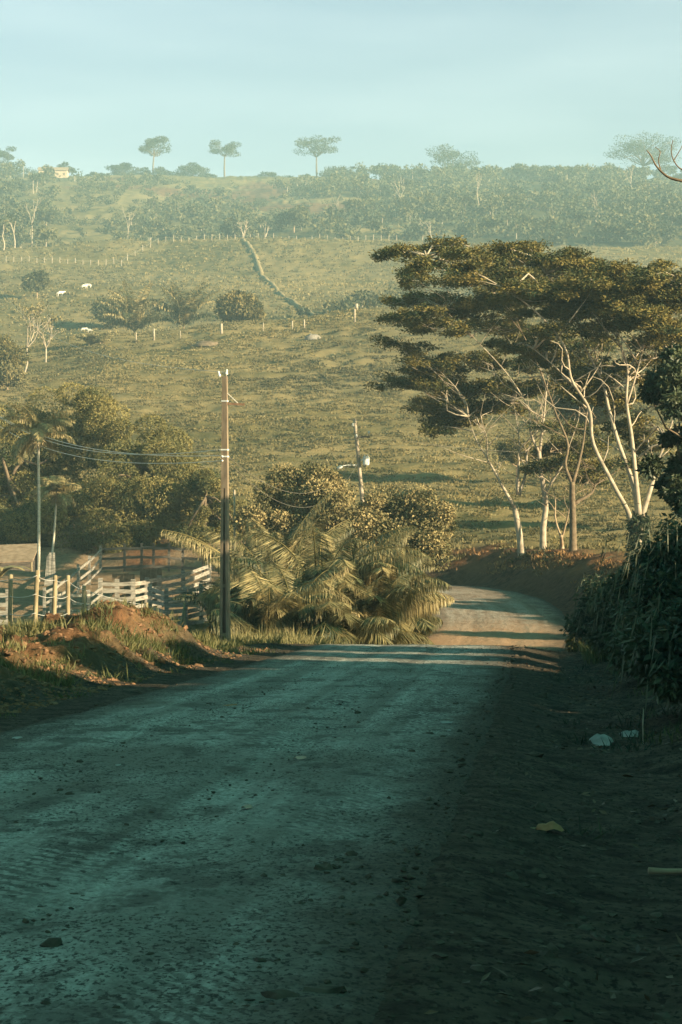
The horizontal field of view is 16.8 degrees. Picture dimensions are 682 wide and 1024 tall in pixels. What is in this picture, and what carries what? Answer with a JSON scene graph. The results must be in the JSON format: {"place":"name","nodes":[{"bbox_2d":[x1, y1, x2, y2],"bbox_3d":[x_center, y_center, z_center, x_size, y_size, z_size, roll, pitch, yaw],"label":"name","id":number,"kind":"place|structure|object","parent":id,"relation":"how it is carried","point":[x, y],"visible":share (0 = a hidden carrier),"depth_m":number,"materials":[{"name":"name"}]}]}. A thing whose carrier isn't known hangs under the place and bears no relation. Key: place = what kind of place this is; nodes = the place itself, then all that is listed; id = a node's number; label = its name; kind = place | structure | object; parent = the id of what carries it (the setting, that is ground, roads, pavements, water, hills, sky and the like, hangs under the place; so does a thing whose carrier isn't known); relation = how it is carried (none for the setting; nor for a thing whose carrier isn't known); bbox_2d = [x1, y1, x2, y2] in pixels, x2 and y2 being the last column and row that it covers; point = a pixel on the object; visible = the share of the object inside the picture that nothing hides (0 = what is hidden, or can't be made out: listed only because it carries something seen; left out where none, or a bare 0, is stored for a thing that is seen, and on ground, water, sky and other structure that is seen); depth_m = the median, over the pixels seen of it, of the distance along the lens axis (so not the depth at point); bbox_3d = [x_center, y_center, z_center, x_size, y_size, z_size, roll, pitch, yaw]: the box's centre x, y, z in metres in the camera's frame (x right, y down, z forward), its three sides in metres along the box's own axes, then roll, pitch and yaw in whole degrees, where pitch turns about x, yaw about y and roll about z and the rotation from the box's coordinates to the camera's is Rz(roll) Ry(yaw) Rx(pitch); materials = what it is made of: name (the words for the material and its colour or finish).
{"place":"outdoors","nodes":[
{"label":"outdoors","id":0,"kind":"place"},
{"bbox_2d":[241,238,316,316],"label":"path","id":1,"kind":"structure","parent":0,"point":[293,302],"depth_m":588.02,"materials":[{"name":"soil"}]},
{"bbox_2d":[0,584,569,1023],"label":"road","id":2,"kind":"structure","parent":0,"point":[336,786],"depth_m":18.77,"materials":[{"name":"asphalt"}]},
{"bbox_2d":[0,174,681,1023],"bbox_3d":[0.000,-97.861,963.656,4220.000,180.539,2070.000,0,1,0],"label":"ground","id":3,"kind":"structure","parent":0,"point":[630,984],"depth_m":54.96,"materials":[{"name":"green plant"}]},
{"bbox_2d":[0,589,7,626],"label":"board fence","id":4,"kind":"object","parent":3,"relation":"on","point":[2,595],"visible":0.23,"depth_m":97.96,"materials":[{"name":"wood"}]},
{"bbox_2d":[0,146,16,170],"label":"ridge tree","id":5,"kind":"object","parent":3,"relation":"on","point":[5,155],"visible":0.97,"depth_m":1295.75,"materials":[{"name":"green plant"}]},
{"bbox_2d":[0,362,28,388],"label":"bushy tree","id":6,"kind":"object","parent":3,"relation":"on","point":[10,376],"visible":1,"depth_m":284.03,"materials":[{"name":"green plant"}]},
{"bbox_2d":[0,334,33,368],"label":"bushy tree","id":7,"kind":"object","parent":3,"relation":"on","point":[8,353],"visible":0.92,"depth_m":298.38,"materials":[{"name":"green plant"}]},
{"bbox_2d":[0,543,36,571],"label":"farm shed","id":8,"kind":"structure","parent":3,"relation":"on","point":[25,555],"depth_m":134.41,"materials":[{"name":"ceramic"}]},
{"bbox_2d":[0,623,42,641],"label":"grass clump","id":9,"kind":"object","parent":3,"relation":"on","point":[8,634],"visible":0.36,"depth_m":49.98,"materials":[{"name":"plant"}]},
{"bbox_2d":[6,167,38,177],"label":"ridge tree","id":10,"kind":"object","parent":3,"relation":"on","point":[27,170],"visible":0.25,"depth_m":1293.85,"materials":[{"name":"green plant"}]},
{"bbox_2d":[0,616,55,637],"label":"grass clump","id":11,"kind":"object","parent":3,"relation":"on","point":[17,622],"visible":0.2,"depth_m":52.02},
{"bbox_2d":[11,617,60,633],"bbox_3d":[-6.721,2.582,51.016,1.433,0.547,1.279,0,1,0],"label":"grass clump","id":12,"kind":"object","parent":3,"relation":"on","point":[37,626],"visible":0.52,"depth_m":50.88,"materials":[{"name":"plant"}]},
{"bbox_2d":[12,299,60,371],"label":"sparse tree","id":13,"kind":"object","parent":3,"relation":"on","point":[36,317],"visible":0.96,"depth_m":324.08,"materials":[{"name":"beige plant"}]},
{"bbox_2d":[21,269,52,297],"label":"round tree","id":14,"kind":"object","parent":3,"relation":"on","point":[37,281],"visible":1,"depth_m":517.10,"materials":[{"name":"green plant"}]},
{"bbox_2d":[0,402,76,581],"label":"slender palm","id":15,"kind":"object","parent":3,"relation":"on","point":[35,437],"visible":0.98,"depth_m":121.80,"materials":[{"name":"green plant"}]},
{"bbox_2d":[30,207,59,225],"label":"hill tree","id":16,"kind":"object","parent":3,"relation":"on","point":[52,216],"visible":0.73,"depth_m":856.82,"materials":[{"name":"green plant"}]},
{"bbox_2d":[26,316,64,361],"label":"sparse tree","id":17,"kind":"object","parent":3,"relation":"on","point":[51,337],"visible":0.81,"depth_m":334.01,"materials":[{"name":"beige plant"}]},
{"bbox_2d":[44,552,55,585],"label":"leaning boards","id":18,"kind":"object","parent":3,"relation":"on","point":[50,569],"visible":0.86,"depth_m":120.18,"materials":[{"name":"wood"}]},
{"bbox_2d":[0,385,113,546],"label":"mango tree","id":19,"kind":"object","parent":3,"relation":"on","point":[18,524],"visible":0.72,"depth_m":151.46,"materials":[{"name":"green plant"}]},
{"bbox_2d":[32,475,81,555],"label":"slender palm","id":20,"kind":"object","parent":3,"relation":"on","point":[59,488],"visible":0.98,"depth_m":127.69,"materials":[{"name":"green plant"}]},
{"bbox_2d":[54,167,68,177],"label":"ridge house","id":21,"kind":"structure","parent":3,"relation":"on","point":[62,171],"depth_m":1234.47,"materials":[{"name":"paint"}]},
{"bbox_2d":[43,546,101,616],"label":"board fence","id":22,"kind":"object","parent":3,"relation":"on","point":[79,578],"visible":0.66,"depth_m":117.01,"materials":[{"name":"wood"}]},
{"bbox_2d":[0,570,147,624],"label":"wire fence","id":23,"kind":"object","parent":3,"relation":"on","point":[35,594],"visible":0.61,"depth_m":68.40,"materials":[{"name":"brown wood"}]},
{"bbox_2d":[50,583,102,614],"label":"board fence","id":24,"kind":"object","parent":3,"relation":"on","point":[89,595],"visible":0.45,"depth_m":103.38,"materials":[{"name":"wood"}]},
{"bbox_2d":[48,522,111,550],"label":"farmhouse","id":25,"kind":"object","parent":3,"relation":"on","point":[49,532],"visible":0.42,"depth_m":146.04,"materials":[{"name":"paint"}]},
{"bbox_2d":[74,333,97,344],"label":"shrub","id":26,"kind":"object","parent":3,"relation":"on","point":[86,338],"visible":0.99,"depth_m":344.24,"materials":[{"name":"green plant"}]},
{"bbox_2d":[89,330,113,343],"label":"shrub","id":27,"kind":"object","parent":3,"relation":"on","point":[98,338],"visible":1,"depth_m":344.13,"materials":[{"name":"green plant"}]},
{"bbox_2d":[89,294,124,328],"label":"round tree","id":28,"kind":"object","parent":3,"relation":"on","point":[100,310],"visible":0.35,"depth_m":446.22,"materials":[{"name":"green plant"}]},
{"bbox_2d":[105,162,132,175],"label":"ridge tree","id":29,"kind":"object","parent":3,"relation":"on","point":[122,166],"visible":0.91,"depth_m":1307.53,"materials":[{"name":"green plant"}]},
{"bbox_2d":[91,280,174,332],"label":"shaggy palm","id":30,"kind":"object","parent":3,"relation":"on","point":[132,318],"visible":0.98,"depth_m":378.26,"materials":[{"name":"green plant"}]},
{"bbox_2d":[47,382,220,553],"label":"mango tree","id":31,"kind":"object","parent":3,"relation":"on","point":[92,415],"visible":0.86,"depth_m":147.14,"materials":[{"name":"green plant"}]},
{"bbox_2d":[0,600,267,712],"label":"bank clods","id":32,"kind":"object","parent":3,"relation":"on","point":[45,684],"visible":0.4,"depth_m":46.06,"materials":[{"name":"soil"}]},
{"bbox_2d":[128,166,151,175],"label":"ridge tree","id":33,"kind":"object","parent":3,"relation":"on","point":[146,170],"visible":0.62,"depth_m":1319.69,"materials":[{"name":"green plant"}]},
{"bbox_2d":[98,560,210,607],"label":"board fence","id":34,"kind":"object","parent":3,"relation":"on","point":[159,580],"visible":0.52,"depth_m":110.19,"materials":[{"name":"wood"}]},
{"bbox_2d":[112,574,134,604],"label":"corral gate","id":35,"kind":"structure","parent":34,"relation":"attached to","point":[124,577],"depth_m":110.29,"materials":[{"name":"wood"}]},
{"bbox_2d":[140,569,161,603],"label":"corral gate","id":36,"kind":"structure","parent":34,"relation":"attached to","point":[151,573],"depth_m":112.29,"materials":[{"name":"wood"}]},
{"bbox_2d":[138,136,171,174],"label":"ridge tree","id":37,"kind":"object","parent":3,"relation":"on","point":[150,144],"visible":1,"depth_m":1295.55,"materials":[{"name":"green plant"}]},
{"bbox_2d":[99,543,219,572],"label":"board fence","id":38,"kind":"object","parent":3,"relation":"on","point":[124,548],"visible":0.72,"depth_m":125.95,"materials":[{"name":"wood"}]},
{"bbox_2d":[149,166,178,175],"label":"ridge tree","id":39,"kind":"object","parent":3,"relation":"on","point":[161,170],"visible":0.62,"depth_m":1293.83,"materials":[{"name":"green plant"}]},
{"bbox_2d":[147,583,210,625],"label":"board fence","id":40,"kind":"object","parent":3,"relation":"on","point":[166,598],"visible":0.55,"depth_m":99.41,"materials":[{"name":"wood"}]},
{"bbox_2d":[146,282,219,328],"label":"shaggy palm","id":41,"kind":"object","parent":3,"relation":"on","point":[182,314],"visible":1,"depth_m":380.23,"materials":[{"name":"green plant"}]},
{"bbox_2d":[174,162,209,176],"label":"ridge tree","id":42,"kind":"object","parent":3,"relation":"on","point":[186,169],"visible":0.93,"depth_m":1295.13,"materials":[{"name":"green plant"}]},
{"bbox_2d":[171,580,218,618],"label":"bushy palm","id":43,"kind":"object","parent":3,"relation":"on","point":[191,597],"visible":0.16,"depth_m":97.13,"materials":[{"name":"green plant"}]},
{"bbox_2d":[3,233,396,265],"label":"pasture fence","id":44,"kind":"object","parent":3,"relation":"on","point":[265,235],"visible":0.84,"depth_m":698.75,"materials":[{"name":"brown wood"}]},
{"bbox_2d":[169,467,249,547],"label":"mango tree","id":45,"kind":"object","parent":3,"relation":"on","point":[201,492],"visible":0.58,"depth_m":143.99,"materials":[{"name":"green plant"}]},
{"bbox_2d":[208,139,241,176],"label":"ridge tree","id":46,"kind":"object","parent":3,"relation":"on","point":[229,148],"visible":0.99,"depth_m":1295.09,"materials":[{"name":"green plant"}]},
{"bbox_2d":[217,369,244,641],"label":"utility pole","id":47,"kind":"object","parent":3,"relation":"on","point":[225,624],"visible":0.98,"depth_m":71.93,"materials":[{"name":"wood"}]},
{"bbox_2d":[217,217,257,237],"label":"hill tree","id":48,"kind":"object","parent":3,"relation":"on","point":[228,227],"visible":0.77,"depth_m":795.93,"materials":[{"name":"green plant"}]},
{"bbox_2d":[213,289,266,321],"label":"round tree","id":49,"kind":"object","parent":3,"relation":"on","point":[235,305],"visible":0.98,"depth_m":370.07,"materials":[{"name":"green plant"}]},
{"bbox_2d":[196,571,283,615],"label":"bushy palm","id":50,"kind":"object","parent":3,"relation":"on","point":[210,597],"visible":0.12,"depth_m":93.15,"materials":[{"name":"green plant"}]},
{"bbox_2d":[203,595,309,637],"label":"bushy palm","id":51,"kind":"object","parent":3,"relation":"on","point":[241,624],"visible":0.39,"depth_m":80.38,"materials":[{"name":"green plant"}]},
{"bbox_2d":[161,491,375,586],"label":"bushy palm","id":52,"kind":"object","parent":3,"relation":"on","point":[287,540],"visible":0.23,"depth_m":96.61,"materials":[{"name":"green plant"}]},
{"bbox_2d":[209,570,341,633],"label":"bushy palm","id":53,"kind":"object","parent":3,"relation":"on","point":[248,603],"visible":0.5,"depth_m":81.22,"materials":[{"name":"green plant"}]},
{"bbox_2d":[272,204,311,232],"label":"hill tree","id":54,"kind":"object","parent":3,"relation":"on","point":[297,214],"visible":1,"depth_m":825.62,"materials":[{"name":"green plant"}]},
{"bbox_2d":[231,461,356,546],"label":"broad leaved shrub","id":55,"kind":"object","parent":3,"relation":"on","point":[282,517],"visible":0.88,"depth_m":107.11,"materials":[{"name":"green plant"}]},
{"bbox_2d":[230,560,374,622],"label":"bushy palm","id":56,"kind":"object","parent":3,"relation":"on","point":[274,580],"visible":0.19,"depth_m":84.74,"materials":[{"name":"green plant"}]},
{"bbox_2d":[292,135,340,175],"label":"ridge tree","id":57,"kind":"object","parent":3,"relation":"on","point":[303,144],"visible":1,"depth_m":1294.99,"materials":[{"name":"green plant"}]},
{"bbox_2d":[205,525,433,601],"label":"bushy palm","id":58,"kind":"object","parent":3,"relation":"on","point":[351,577],"visible":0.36,"depth_m":87.51,"materials":[{"name":"green plant"}]},
{"bbox_2d":[274,588,398,644],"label":"bushy palm","id":59,"kind":"object","parent":3,"relation":"on","point":[343,623],"visible":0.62,"depth_m":80.56,"materials":[{"name":"green plant"}]},
{"bbox_2d":[317,166,357,177],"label":"ridge tree","id":60,"kind":"object","parent":3,"relation":"on","point":[335,169],"visible":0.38,"depth_m":1294.44,"materials":[{"name":"green plant"}]},
{"bbox_2d":[0,236,681,563],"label":"pasture grass","id":61,"kind":"structure","parent":3,"relation":"on","point":[486,498],"depth_m":287.50,"materials":[{"name":"plant"}]},
{"bbox_2d":[0,159,681,319],"bbox_3d":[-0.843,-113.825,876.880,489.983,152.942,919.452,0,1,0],"label":"forest","id":62,"kind":"object","parent":3,"relation":"on","point":[638,207],"visible":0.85,"depth_m":909.63,"materials":[{"name":"green plant"}]},
{"bbox_2d":[0,596,681,744],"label":"verge grass","id":63,"kind":"structure","parent":3,"relation":"on","point":[250,639],"depth_m":54.80,"materials":[{"name":"plant"}]},
{"bbox_2d":[337,419,369,557],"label":"utility pole","id":64,"kind":"object","parent":3,"relation":"on","point":[365,459],"visible":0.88,"depth_m":129.87,"materials":[{"name":"weathered concrete"},{"name":"painted steel"},{"name":"porcelain"}]},
{"bbox_2d":[298,574,434,644],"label":"bushy palm","id":65,"kind":"object","parent":3,"relation":"on","point":[384,603],"visible":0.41,"depth_m":83.87,"materials":[{"name":"green plant"}]},
{"bbox_2d":[301,527,449,614],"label":"bushy palm","id":66,"kind":"object","parent":3,"relation":"on","point":[423,567],"visible":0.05,"depth_m":97.38,"materials":[{"name":"green plant"}]},
{"bbox_2d":[328,548,454,624],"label":"bushy palm","id":67,"kind":"object","parent":3,"relation":"on","point":[424,583],"visible":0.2,"depth_m":89.48,"materials":[{"name":"green plant"}]},
{"bbox_2d":[337,483,459,572],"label":"broad leaved shrub","id":68,"kind":"object","parent":3,"relation":"on","point":[427,515],"visible":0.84,"depth_m":106.47,"materials":[{"name":"green plant"}]},
{"bbox_2d":[398,597,442,644],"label":"bushy palm","id":69,"kind":"object","parent":3,"relation":"on","point":[419,626],"visible":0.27,"depth_m":90.38,"materials":[{"name":"green plant"}]},
{"bbox_2d":[426,143,482,169],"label":"ridge tree","id":70,"kind":"object","parent":3,"relation":"on","point":[452,154],"visible":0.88,"depth_m":1293.20,"materials":[{"name":"green plant"}]},
{"bbox_2d":[230,645,681,1023],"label":"shoulder gravel","id":71,"kind":"structure","parent":3,"relation":"on","point":[560,1015],"depth_m":16.22,"materials":[{"name":"gravel"}]},
{"bbox_2d":[363,334,566,555],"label":"flat topped tree","id":72,"kind":"object","parent":3,"relation":"on","point":[454,405],"visible":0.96,"depth_m":127.97,"materials":[{"name":"green plant"}]},
{"bbox_2d":[373,263,592,551],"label":"flat topped tree","id":73,"kind":"object","parent":3,"relation":"on","point":[418,319],"visible":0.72,"depth_m":125.85,"materials":[{"name":"green plant"}]},
{"bbox_2d":[491,437,534,480],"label":"pasture tree","id":74,"kind":"object","parent":3,"relation":"on","point":[508,444],"visible":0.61,"depth_m":175.17,"materials":[{"name":"green plant"}]},
{"bbox_2d":[368,234,681,568],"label":"flat topped tree","id":75,"kind":"object","parent":3,"relation":"on","point":[623,296],"visible":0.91,"depth_m":107.69,"materials":[{"name":"green plant"}]},
{"bbox_2d":[441,548,632,583],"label":"dry undergrowth","id":76,"kind":"object","parent":3,"relation":"on","point":[558,553],"visible":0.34,"depth_m":121.82,"materials":[{"name":"plant"}]},
{"bbox_2d":[532,821,564,831],"bbox_3d":[1.718,2.719,19.969,0.440,0.085,0.170,0,1,0],"label":"fallen leaf","id":77,"kind":"object","parent":3,"relation":"on","point":[550,825],"visible":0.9,"depth_m":19.92,"materials":[{"name":"plant"}]},
{"bbox_2d":[535,217,567,236],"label":"hill tree","id":78,"kind":"object","parent":3,"relation":"on","point":[546,226],"visible":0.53,"depth_m":795.39,"materials":[{"name":"green plant"}]},
{"bbox_2d":[424,645,681,1021],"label":"leaf litter","id":79,"kind":"object","parent":3,"relation":"on","point":[529,1018],"visible":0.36,"depth_m":22.30,"materials":[{"name":"plant"}]},
{"bbox_2d":[471,240,637,550],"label":"flat topped tree","id":80,"kind":"object","parent":3,"relation":"on","point":[572,475],"visible":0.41,"depth_m":124.53,"materials":[{"name":"leaves"},{"name":"pale bark"}]},
{"bbox_2d":[512,434,616,548],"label":"flat topped tree","id":81,"kind":"object","parent":3,"relation":"on","point":[559,445],"visible":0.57,"depth_m":126.96,"materials":[{"name":"green plant"}]},
{"bbox_2d":[562,623,586,651],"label":"roadside shrub","id":82,"kind":"object","parent":3,"relation":"on","point":[569,645],"visible":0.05,"depth_m":81.73,"materials":[{"name":"green plant"}]},
{"bbox_2d":[541,383,622,484],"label":"pasture tree","id":83,"kind":"object","parent":3,"relation":"on","point":[601,417],"visible":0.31,"depth_m":185.62,"materials":[{"name":"green plant"}]},
{"bbox_2d":[559,565,632,644],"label":"roadside shrub","id":84,"kind":"object","parent":3,"relation":"on","point":[582,632],"visible":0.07,"depth_m":73.77,"materials":[{"name":"green plant"}]},
{"bbox_2d":[569,570,627,653],"bbox_3d":[8.462,2.725,63.881,4.276,2.879,4.173,0,1,0],"label":"roadside shrub","id":85,"kind":"object","parent":3,"relation":"on","point":[601,626],"visible":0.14,"depth_m":63.90,"materials":[{"name":"green plant"}]},
{"bbox_2d":[589,734,612,745],"bbox_3d":[3.681,3.215,32.583,0.352,0.166,0.200,0,1,0],"label":"plastic scrap","id":86,"kind":"object","parent":3,"relation":"on","point":[597,739],"visible":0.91,"depth_m":32.53,"materials":[{"name":"plastic"}]},
{"bbox_2d":[556,649,681,843],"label":"verge weeds","id":87,"kind":"object","parent":3,"relation":"on","point":[633,739],"visible":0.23,"depth_m":32.79,"materials":[{"name":"green plant"}]},
{"bbox_2d":[593,606,646,679],"bbox_3d":[6.761,2.710,48.084,2.724,2.048,3.108,0,1,-18],"label":"roadside shrub","id":88,"kind":"object","parent":3,"relation":"on","point":[615,661],"visible":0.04,"depth_m":47.98,"materials":[{"name":"green plant"}]},
{"bbox_2d":[595,506,681,637],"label":"roadside shrub","id":89,"kind":"object","parent":3,"relation":"on","point":[669,555],"visible":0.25,"depth_m":56.61,"materials":[{"name":"green plant"}]},
{"bbox_2d":[603,130,680,167],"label":"ridge tree","id":90,"kind":"object","parent":3,"relation":"on","point":[663,157],"visible":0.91,"depth_m":1294.93,"materials":[{"name":"green plant"}]},
{"bbox_2d":[603,588,681,712],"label":"roadside shrub","id":91,"kind":"object","parent":3,"relation":"on","point":[657,653],"visible":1,"depth_m":35.75,"materials":[{"name":"green plant"}]},
{"bbox_2d":[608,555,681,680],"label":"roadside shrub","id":92,"kind":"object","parent":3,"relation":"on","point":[647,591],"visible":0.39,"depth_m":46.05,"materials":[{"name":"green plant"}]},
{"bbox_2d":[614,503,681,569],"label":"roadside shrub","id":93,"kind":"object","parent":3,"relation":"on","point":[670,520],"visible":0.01,"depth_m":70.45,"materials":[{"name":"green plant"}]},
{"bbox_2d":[635,342,681,524],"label":"roadside tree","id":94,"kind":"object","parent":3,"relation":"on","point":[663,384],"visible":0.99,"depth_m":63.48,"materials":[{"name":"green plant"}]},
{"bbox_2d":[643,222,679,244],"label":"hill tree","id":95,"kind":"object","parent":3,"relation":"on","point":[669,234],"visible":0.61,"depth_m":784.66,"materials":[{"name":"green plant"}]},
{"bbox_2d":[646,140,681,181],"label":"bare tree","id":96,"kind":"object","parent":3,"relation":"on","point":[666,175],"visible":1,"depth_m":41.90,"materials":[{"name":"brown plant"}]},
{"bbox_2d":[650,164,677,177],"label":"ridge tree","id":97,"kind":"object","parent":3,"relation":"on","point":[666,168],"visible":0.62,"depth_m":1318.57,"materials":[{"name":"green plant"}]},
{"bbox_2d":[648,867,681,873],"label":"broken stick","id":98,"kind":"object","parent":3,"relation":"on","point":[652,870],"visible":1,"depth_m":17.86,"materials":[{"name":"wood"}]},
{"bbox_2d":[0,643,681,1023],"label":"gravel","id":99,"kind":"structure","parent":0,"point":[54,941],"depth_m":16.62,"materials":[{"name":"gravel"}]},
{"bbox_2d":[0,0,681,179],"label":"sky","id":100,"kind":"structure","parent":0,"point":[84,84],"materials":[{"name":"blue"}]},
{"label":"utility pole","id":101,"kind":"object","parent":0,"visible":0},
{"bbox_2d":[0,417,219,454],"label":"overhead wire","id":102,"kind":"object","parent":101,"relation":"attached to","point":[129,454],"visible":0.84,"depth_m":89.03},
{"bbox_2d":[1,427,220,463],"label":"overhead wire","id":103,"kind":"object","parent":101,"relation":"attached to","point":[131,462],"visible":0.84,"depth_m":87.46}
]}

